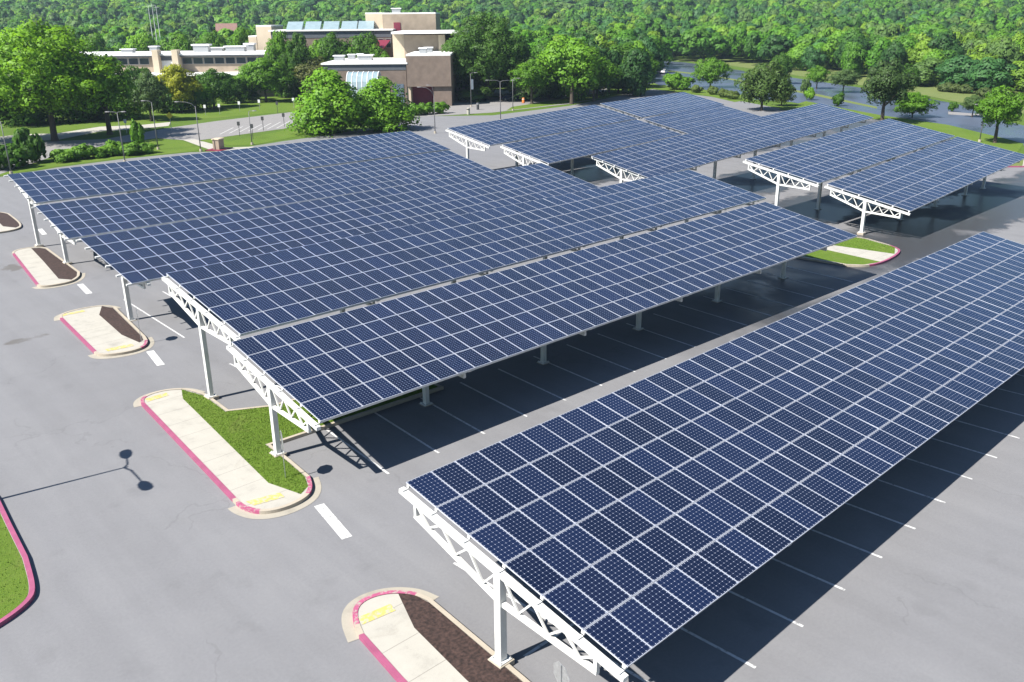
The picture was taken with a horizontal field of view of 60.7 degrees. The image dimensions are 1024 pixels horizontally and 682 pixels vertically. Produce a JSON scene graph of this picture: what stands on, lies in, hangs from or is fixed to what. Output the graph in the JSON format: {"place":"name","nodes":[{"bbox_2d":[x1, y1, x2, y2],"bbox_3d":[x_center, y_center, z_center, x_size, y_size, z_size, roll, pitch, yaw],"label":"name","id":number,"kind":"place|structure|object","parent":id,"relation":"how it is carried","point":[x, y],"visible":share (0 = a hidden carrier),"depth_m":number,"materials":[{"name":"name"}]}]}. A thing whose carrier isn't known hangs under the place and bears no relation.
{"place":"outdoors","nodes":[
{"label":"outdoors","id":0,"kind":"place"},
{"bbox_2d":[0,212,21,232],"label":"traffic island","id":1,"kind":"structure","parent":0,"point":[8,223],"depth_m":83.90,"materials":[{"name":"concrete"}]},
{"bbox_2d":[12,247,84,288],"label":"traffic island","id":2,"kind":"structure","parent":0,"point":[43,267],"depth_m":68.43,"materials":[{"name":"concrete"}]},
{"bbox_2d":[54,305,153,358],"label":"traffic island","id":3,"kind":"structure","parent":0,"point":[104,331],"depth_m":54.39,"materials":[{"name":"concrete"}]},
{"bbox_2d":[57,96,306,131],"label":"lawn","id":4,"kind":"structure","parent":0,"point":[249,106],"depth_m":183.84,"materials":[{"name":"green plant"}]},
{"bbox_2d":[47,91,103,123],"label":"tree","id":5,"kind":"object","parent":4,"relation":"on","point":[83,117],"visible":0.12,"depth_m":167.72,"materials":[{"name":"green plant"}]},
{"bbox_2d":[104,72,147,120],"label":"tree","id":6,"kind":"object","parent":4,"relation":"on","point":[119,108],"visible":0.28,"depth_m":171.83,"materials":[{"name":"green plant"}]},
{"bbox_2d":[124,70,171,120],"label":"tree","id":7,"kind":"object","parent":4,"relation":"on","point":[151,89],"visible":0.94,"depth_m":166.92,"materials":[{"name":"green plant"}]},
{"bbox_2d":[155,79,192,112],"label":"tree","id":8,"kind":"object","parent":4,"relation":"on","point":[171,107],"visible":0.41,"depth_m":183.04,"materials":[{"name":"green plant"}]},
{"bbox_2d":[155,63,203,112],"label":"tree","id":9,"kind":"object","parent":4,"relation":"on","point":[181,81],"visible":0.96,"depth_m":181.97,"materials":[{"name":"yellow plant"}]},
{"bbox_2d":[183,82,216,109],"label":"tree","id":10,"kind":"object","parent":4,"relation":"on","point":[204,96],"visible":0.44,"depth_m":189.27,"materials":[{"name":"green plant"}]},
{"bbox_2d":[195,68,237,107],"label":"tree","id":11,"kind":"object","parent":4,"relation":"on","point":[219,83],"visible":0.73,"depth_m":191.48,"materials":[{"name":"green plant"}]},
{"bbox_2d":[219,73,247,103],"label":"tree","id":12,"kind":"object","parent":4,"relation":"on","point":[240,95],"visible":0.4,"depth_m":203.86,"materials":[{"name":"green plant"}]},
{"bbox_2d":[232,57,294,101],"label":"tree","id":13,"kind":"object","parent":4,"relation":"on","point":[260,73],"visible":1,"depth_m":203.40,"materials":[{"name":"green plant"}]},
{"bbox_2d":[264,30,291,97],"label":"tree","id":14,"kind":"object","parent":4,"relation":"on","point":[272,52],"visible":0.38,"depth_m":212.44,"materials":[{"name":"green plant"}]},
{"bbox_2d":[277,32,313,98],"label":"tree","id":15,"kind":"object","parent":4,"relation":"on","point":[296,52],"visible":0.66,"depth_m":209.18,"materials":[{"name":"green plant"}]},
{"bbox_2d":[293,56,327,91],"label":"tree","id":16,"kind":"object","parent":4,"relation":"on","point":[308,68],"visible":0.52,"depth_m":208.63,"materials":[{"name":"green plant"}]},
{"bbox_2d":[0,92,624,173],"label":"access road","id":17,"kind":"structure","parent":0,"point":[211,130],"depth_m":160.71,"materials":[{"name":"grey asphalt"}]},
{"bbox_2d":[341,587,529,681],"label":"traffic island","id":18,"kind":"structure","parent":0,"point":[404,634],"depth_m":27.14,"materials":[{"name":"concrete"}]},
{"bbox_2d":[553,661,569,681],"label":"octagonal sign","id":19,"kind":"object","parent":18,"relation":"on","point":[560,672],"visible":1,"depth_m":23.07,"materials":[{"name":"metal"}]},
{"bbox_2d":[0,53,1023,176],"bbox_3d":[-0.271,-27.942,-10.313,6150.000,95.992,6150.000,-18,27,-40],"label":"ground","id":20,"kind":"structure","parent":0,"point":[41,128],"depth_m":164.98,"materials":[{"name":"green plant"}]},
{"bbox_2d":[0,79,38,127],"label":"tree","id":21,"kind":"object","parent":20,"relation":"on","point":[4,113],"visible":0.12,"depth_m":139.32,"materials":[{"name":"green plant"}]},
{"bbox_2d":[1,101,48,127],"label":"tree","id":22,"kind":"object","parent":20,"relation":"on","point":[38,117],"visible":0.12,"depth_m":163.47,"materials":[{"name":"green plant"}]},
{"bbox_2d":[0,18,122,140],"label":"tree","id":23,"kind":"object","parent":20,"relation":"on","point":[49,75],"visible":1,"depth_m":135.30,"materials":[{"name":"green plant"}]},
{"bbox_2d":[0,122,169,143],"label":"footpath","id":24,"kind":"structure","parent":20,"relation":"on","point":[44,137],"depth_m":153.91,"materials":[{"name":"concrete"}]},
{"bbox_2d":[79,32,118,51],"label":"tree","id":25,"kind":"object","parent":20,"relation":"on","point":[99,47],"visible":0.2,"depth_m":255.77,"materials":[{"name":"green plant"}]},
{"bbox_2d":[0,139,201,175],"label":"verge","id":26,"kind":"structure","parent":20,"relation":"on","point":[166,146],"depth_m":126.68,"materials":[{"name":"green plant"}]},
{"bbox_2d":[0,143,30,169],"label":"shrub","id":27,"kind":"object","parent":26,"relation":"on","point":[16,155],"visible":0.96,"depth_m":115.36,"materials":[{"name":"green plant"}]},
{"bbox_2d":[12,127,46,162],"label":"shrub","id":28,"kind":"object","parent":26,"relation":"on","point":[33,146],"visible":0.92,"depth_m":119.21,"materials":[{"name":"green plant"}]},
{"bbox_2d":[48,149,76,162],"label":"shrub","id":29,"kind":"object","parent":26,"relation":"on","point":[57,155],"visible":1,"depth_m":120.48,"materials":[{"name":"green plant"}]},
{"bbox_2d":[129,119,144,143],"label":"shrub","id":30,"kind":"object","parent":26,"relation":"on","point":[136,132],"visible":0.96,"depth_m":134.31,"materials":[{"name":"green plant"}]},
{"bbox_2d":[78,59,138,134],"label":"tree","id":31,"kind":"object","parent":20,"relation":"on","point":[118,82],"visible":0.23,"depth_m":147.64,"materials":[{"name":"green plant"}]},
{"bbox_2d":[119,31,162,50],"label":"tree","id":32,"kind":"object","parent":20,"relation":"on","point":[142,43],"visible":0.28,"depth_m":255.59,"materials":[{"name":"green plant"}]},
{"bbox_2d":[157,30,194,50],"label":"tree","id":33,"kind":"object","parent":20,"relation":"on","point":[179,44],"visible":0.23,"depth_m":257.77,"materials":[{"name":"green plant"}]},
{"bbox_2d":[84,50,299,96],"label":"school building","id":34,"kind":"structure","parent":20,"relation":"on","point":[154,62],"depth_m":223.58,"materials":[{"name":"beige concrete"}]},
{"bbox_2d":[195,30,226,46],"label":"tree","id":35,"kind":"object","parent":20,"relation":"on","point":[212,39],"visible":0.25,"depth_m":253.75,"materials":[{"name":"green plant"}]},
{"bbox_2d":[225,26,251,49],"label":"tree","id":36,"kind":"object","parent":20,"relation":"on","point":[240,38],"visible":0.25,"depth_m":249.85,"materials":[{"name":"green plant"}]},
{"bbox_2d":[202,127,306,145],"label":"verge","id":37,"kind":"structure","parent":20,"relation":"on","point":[274,136],"depth_m":143.62,"materials":[{"name":"green plant"}]},
{"bbox_2d":[284,67,369,137],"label":"tree","id":38,"kind":"object","parent":20,"relation":"on","point":[330,106],"visible":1,"depth_m":144.61,"materials":[{"name":"green plant"}]},
{"bbox_2d":[312,31,353,62],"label":"tree","id":39,"kind":"object","parent":20,"relation":"on","point":[330,45],"visible":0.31,"depth_m":215.64,"materials":[{"name":"green plant"}]},
{"bbox_2d":[248,12,468,105],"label":"school building","id":40,"kind":"structure","parent":20,"relation":"on","point":[407,66],"depth_m":207.13,"materials":[{"name":"beige concrete"}]},
{"bbox_2d":[346,71,381,95],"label":"greenhouse","id":41,"kind":"object","parent":40,"relation":"attached to","point":[358,80],"visible":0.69,"depth_m":183.04,"materials":[{"name":"white glass"}]},
{"bbox_2d":[344,31,387,57],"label":"tree","id":42,"kind":"object","parent":20,"relation":"on","point":[360,43],"visible":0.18,"depth_m":217.90,"materials":[{"name":"green plant"}]},
{"bbox_2d":[455,86,493,101],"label":"shrub","id":43,"kind":"object","parent":20,"relation":"on","point":[476,93],"visible":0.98,"depth_m":201.87,"materials":[{"name":"green plant"}]},
{"bbox_2d":[441,10,531,99],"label":"tree","id":44,"kind":"object","parent":20,"relation":"on","point":[488,50],"visible":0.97,"depth_m":198.37,"materials":[{"name":"green plant"}]},
{"bbox_2d":[0,89,1023,681],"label":"parking lot","id":45,"kind":"structure","parent":20,"relation":"on","point":[152,557],"depth_m":34.14,"materials":[{"name":"grey asphalt"}]},
{"bbox_2d":[0,501,35,626],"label":"traffic island","id":46,"kind":"structure","parent":45,"relation":"on","point":[17,589],"depth_m":30.44,"materials":[{"name":"plant"}]},
{"bbox_2d":[4,131,449,246],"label":"solar canopy","id":47,"kind":"object","parent":45,"relation":"on","point":[42,187],"visible":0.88,"depth_m":83.45,"materials":[{"name":"glass"}]},
{"bbox_2d":[31,150,493,264],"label":"solar canopy","id":48,"kind":"object","parent":45,"relation":"on","point":[72,222],"visible":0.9,"depth_m":78.20,"materials":[{"name":"glass"}]},
{"bbox_2d":[133,383,443,518],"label":"traffic island","id":49,"kind":"structure","parent":45,"relation":"on","point":[226,450],"depth_m":39.96,"materials":[{"name":"concrete"}]},
{"bbox_2d":[76,163,597,321],"bbox_3d":[-9.999,-8.827,69.564,43.980,5.053,7.795,-19,27,-41],"label":"solar canopy","id":50,"kind":"object","parent":45,"relation":"on","point":[139,257],"visible":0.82,"depth_m":64.50,"materials":[{"name":"glass"}]},
{"bbox_2d":[347,76,421,132],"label":"tree","id":51,"kind":"object","parent":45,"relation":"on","point":[386,113],"visible":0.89,"depth_m":148.92,"materials":[{"name":"green plant"}]},
{"bbox_2d":[162,170,765,400],"bbox_3d":[1.198,-5.460,58.831,46.730,5.964,7.809,-19,27,-40],"label":"solar canopy","id":52,"kind":"object","parent":45,"relation":"on","point":[251,294],"visible":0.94,"depth_m":51.88,"materials":[{"name":"glass"}]},
{"bbox_2d":[38,121,1023,681],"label":"parking lines","id":53,"kind":"object","parent":45,"relation":"on","point":[334,523],"visible":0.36,"depth_m":37.40,"materials":[{"name":"white paint"}]},
{"bbox_2d":[226,202,856,457],"bbox_3d":[5.790,-2.273,51.775,44.228,4.787,7.821,-18,26,-39],"label":"solar canopy","id":54,"kind":"object","parent":45,"relation":"on","point":[324,369],"visible":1,"depth_m":45.58,"materials":[{"name":"glass"}]},
{"bbox_2d":[446,105,636,166],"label":"solar canopy","id":55,"kind":"object","parent":45,"relation":"on","point":[508,130],"visible":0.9,"depth_m":111.19,"materials":[{"name":"glass"}]},
{"bbox_2d":[500,119,681,175],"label":"solar canopy","id":56,"kind":"object","parent":45,"relation":"on","point":[571,146],"visible":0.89,"depth_m":106.81,"materials":[{"name":"glass"}]},
{"bbox_2d":[600,92,723,125],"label":"solar canopy","id":57,"kind":"object","parent":45,"relation":"on","point":[644,107],"visible":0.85,"depth_m":127.87,"materials":[{"name":"glass"}]},
{"bbox_2d":[644,104,760,133],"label":"solar canopy","id":58,"kind":"object","parent":45,"relation":"on","point":[697,119],"visible":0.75,"depth_m":121.98,"materials":[{"name":"glass"}]},
{"bbox_2d":[399,232,1023,681],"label":"solar canopy","id":59,"kind":"object","parent":45,"relation":"on","point":[631,524],"visible":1,"depth_m":31.18,"materials":[{"name":"glass"}]},
{"bbox_2d":[591,103,873,182],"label":"solar canopy","id":60,"kind":"object","parent":45,"relation":"on","point":[691,151],"visible":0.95,"depth_m":97.64,"materials":[{"name":"glass"}]},
{"bbox_2d":[733,60,796,110],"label":"tree","id":61,"kind":"object","parent":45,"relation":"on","point":[763,81],"visible":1,"depth_m":174.64,"materials":[{"name":"green plant"}]},
{"bbox_2d":[743,119,953,209],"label":"solar canopy","id":62,"kind":"object","parent":45,"relation":"on","point":[820,161],"visible":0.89,"depth_m":87.55,"materials":[{"name":"glass"}]},
{"bbox_2d":[860,58,921,120],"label":"tree","id":63,"kind":"object","parent":45,"relation":"on","point":[885,83],"visible":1,"depth_m":152.27,"materials":[{"name":"green plant"}]},
{"bbox_2d":[824,137,1023,234],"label":"solar canopy","id":64,"kind":"object","parent":45,"relation":"on","point":[913,181],"visible":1,"depth_m":83.38,"materials":[{"name":"glass"}]},
{"bbox_2d":[0,0,1023,61],"bbox_3d":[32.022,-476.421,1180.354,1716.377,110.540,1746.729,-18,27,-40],"label":"wood","id":65,"kind":"object","parent":20,"relation":"on","point":[763,29],"visible":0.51,"depth_m":538.12,"materials":[{"name":"green plant"}]},
{"bbox_2d":[506,56,557,100],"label":"tree","id":66,"kind":"object","parent":20,"relation":"on","point":[536,92],"visible":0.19,"depth_m":201.33,"materials":[{"name":"green plant"}]},
{"bbox_2d":[532,38,559,97],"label":"tree","id":67,"kind":"object","parent":20,"relation":"on","point":[539,47],"visible":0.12,"depth_m":206.86,"materials":[{"name":"green plant"}]},
{"bbox_2d":[536,34,610,103],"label":"tree","id":68,"kind":"object","parent":20,"relation":"on","point":[571,61],"visible":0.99,"depth_m":189.44,"materials":[{"name":"green plant"}]},
{"bbox_2d":[506,83,659,110],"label":"verge","id":69,"kind":"structure","parent":20,"relation":"on","point":[566,100],"depth_m":204.32,"materials":[{"name":"green plant"}]},
{"bbox_2d":[507,58,551,103],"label":"tree","id":70,"kind":"object","parent":69,"relation":"on","point":[525,73],"visible":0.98,"depth_m":192.88,"materials":[{"name":"green plant"}]},
{"bbox_2d":[557,75,588,99],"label":"tree","id":71,"kind":"object","parent":69,"relation":"on","point":[576,90],"visible":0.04,"depth_m":203.16,"materials":[{"name":"green plant"}]},
{"bbox_2d":[576,58,624,100],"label":"tree","id":72,"kind":"object","parent":69,"relation":"on","point":[613,69],"visible":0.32,"depth_m":197.78,"materials":[{"name":"green plant"}]},
{"bbox_2d":[584,37,621,97],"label":"tree","id":73,"kind":"object","parent":69,"relation":"on","point":[613,57],"visible":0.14,"depth_m":203.93,"materials":[{"name":"green plant"}]},
{"bbox_2d":[607,42,663,93],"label":"tree","id":74,"kind":"object","parent":69,"relation":"on","point":[624,48],"visible":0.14,"depth_m":215.67,"materials":[{"name":"green plant"}]},
{"bbox_2d":[618,46,655,95],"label":"tree","id":75,"kind":"object","parent":20,"relation":"on","point":[635,80],"visible":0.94,"depth_m":210.95,"materials":[{"name":"green plant"}]},
{"bbox_2d":[640,36,665,73],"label":"tree","id":76,"kind":"object","parent":20,"relation":"on","point":[649,44],"visible":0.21,"depth_m":254.21,"materials":[{"name":"green plant"}]},
{"bbox_2d":[649,34,673,72],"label":"tree","id":77,"kind":"object","parent":20,"relation":"on","point":[660,46],"visible":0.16,"depth_m":259.65,"materials":[{"name":"green plant"}]},
{"bbox_2d":[650,85,754,101],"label":"verge","id":78,"kind":"structure","parent":20,"relation":"on","point":[666,88],"depth_m":222.46,"materials":[{"name":"green plant"}]},
{"bbox_2d":[662,72,695,89],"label":"tree","id":79,"kind":"object","parent":78,"relation":"on","point":[685,83],"visible":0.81,"depth_m":228.73,"materials":[{"name":"green plant"}]},
{"bbox_2d":[649,61,1023,144],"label":"overflow lot","id":80,"kind":"structure","parent":20,"relation":"on","point":[941,115],"depth_m":189.04,"materials":[{"name":"grey asphalt"}]},
{"bbox_2d":[690,57,732,86],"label":"tree","id":81,"kind":"object","parent":80,"relation":"on","point":[710,70],"visible":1,"depth_m":232.91,"materials":[{"name":"green plant"}]},
{"bbox_2d":[770,51,798,74],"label":"tree","id":82,"kind":"object","parent":80,"relation":"on","point":[785,62],"visible":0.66,"depth_m":243.49,"materials":[{"name":"green plant"}]},
{"bbox_2d":[805,65,830,88],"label":"tree","id":83,"kind":"object","parent":80,"relation":"on","point":[818,74],"visible":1,"depth_m":227.17,"materials":[{"name":"green plant"}]},
{"bbox_2d":[826,69,862,92],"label":"tree","id":84,"kind":"object","parent":80,"relation":"on","point":[846,77],"visible":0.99,"depth_m":215.15,"materials":[{"name":"green plant"}]},
{"bbox_2d":[893,91,939,116],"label":"tree","id":85,"kind":"object","parent":80,"relation":"on","point":[917,102],"visible":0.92,"depth_m":162.46,"materials":[{"name":"green plant"}]},
{"bbox_2d":[960,94,983,116],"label":"tree","id":86,"kind":"object","parent":80,"relation":"on","point":[971,100],"visible":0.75,"depth_m":162.25,"materials":[{"name":"green plant"}]},
{"bbox_2d":[670,59,1023,113],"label":"verge","id":87,"kind":"structure","parent":20,"relation":"on","point":[933,91],"depth_m":233.76,"materials":[{"name":"green plant"}]},
{"bbox_2d":[785,42,819,70],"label":"tree","id":88,"kind":"object","parent":87,"relation":"on","point":[796,52],"visible":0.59,"depth_m":302.92,"materials":[{"name":"green plant"}]},
{"bbox_2d":[801,45,828,70],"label":"tree","id":89,"kind":"object","parent":87,"relation":"on","point":[812,57],"visible":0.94,"depth_m":297.73,"materials":[{"name":"green plant"}]},
{"bbox_2d":[821,29,844,70],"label":"tree","id":90,"kind":"object","parent":87,"relation":"on","point":[831,44],"visible":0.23,"depth_m":300.04,"materials":[{"name":"green plant"}]},
{"bbox_2d":[834,27,869,68],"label":"tree","id":91,"kind":"object","parent":87,"relation":"on","point":[850,32],"visible":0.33,"depth_m":284.92,"materials":[{"name":"green plant"}]},
{"bbox_2d":[833,37,871,64],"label":"tree","id":92,"kind":"object","parent":87,"relation":"on","point":[841,48],"visible":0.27,"depth_m":278.98,"materials":[{"name":"green plant"}]},
{"bbox_2d":[839,41,867,74],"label":"tree","id":93,"kind":"object","parent":87,"relation":"on","point":[852,53],"visible":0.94,"depth_m":268.14,"materials":[{"name":"green plant"}]},
{"bbox_2d":[864,37,891,68],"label":"tree","id":94,"kind":"object","parent":87,"relation":"on","point":[872,57],"visible":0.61,"depth_m":263.52,"materials":[{"name":"green plant"}]},
{"bbox_2d":[880,39,906,64],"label":"tree","id":95,"kind":"object","parent":87,"relation":"on","point":[896,50],"visible":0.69,"depth_m":245.80,"materials":[{"name":"green plant"}]},
{"bbox_2d":[879,34,920,64],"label":"tree","id":96,"kind":"object","parent":87,"relation":"on","point":[909,41],"visible":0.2,"depth_m":252.19,"materials":[{"name":"green plant"}]},
{"bbox_2d":[904,37,946,66],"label":"tree","id":97,"kind":"object","parent":87,"relation":"on","point":[914,56],"visible":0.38,"depth_m":246.84,"materials":[{"name":"green plant"}]},
{"bbox_2d":[908,57,945,85],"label":"tree","id":98,"kind":"object","parent":87,"relation":"on","point":[926,69],"visible":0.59,"depth_m":231.75,"materials":[{"name":"green plant"}]},
{"bbox_2d":[927,30,966,55],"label":"tree","id":99,"kind":"object","parent":87,"relation":"on","point":[945,39],"visible":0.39,"depth_m":246.56,"materials":[{"name":"green plant"}]},
{"bbox_2d":[934,55,984,85],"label":"tree","id":100,"kind":"object","parent":87,"relation":"on","point":[957,67],"visible":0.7,"depth_m":219.44,"materials":[{"name":"green plant"}]},
{"bbox_2d":[966,57,1019,91],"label":"tree","id":101,"kind":"object","parent":87,"relation":"on","point":[989,69],"visible":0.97,"depth_m":206.39,"materials":[{"name":"green plant"}]},
{"bbox_2d":[983,35,1023,64],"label":"tree","id":102,"kind":"object","parent":87,"relation":"on","point":[1006,49],"visible":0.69,"depth_m":221.38,"materials":[{"name":"green plant"}]},
{"bbox_2d":[1010,60,1023,91],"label":"tree","id":103,"kind":"object","parent":87,"relation":"on","point":[1019,75],"visible":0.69,"depth_m":213.58,"materials":[{"name":"green plant"}]},
{"bbox_2d":[778,101,1022,151],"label":"verge","id":104,"kind":"structure","parent":20,"relation":"on","point":[1006,144],"depth_m":145.12,"materials":[{"name":"green plant"}]},
{"bbox_2d":[973,85,1023,142],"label":"tree","id":105,"kind":"object","parent":104,"relation":"on","point":[997,106],"visible":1,"depth_m":127.74,"materials":[{"name":"green plant"}]},
{"bbox_2d":[798,237,899,266],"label":"traffic island","id":106,"kind":"structure","parent":0,"point":[859,252],"depth_m":70.33,"materials":[{"name":"plant"}]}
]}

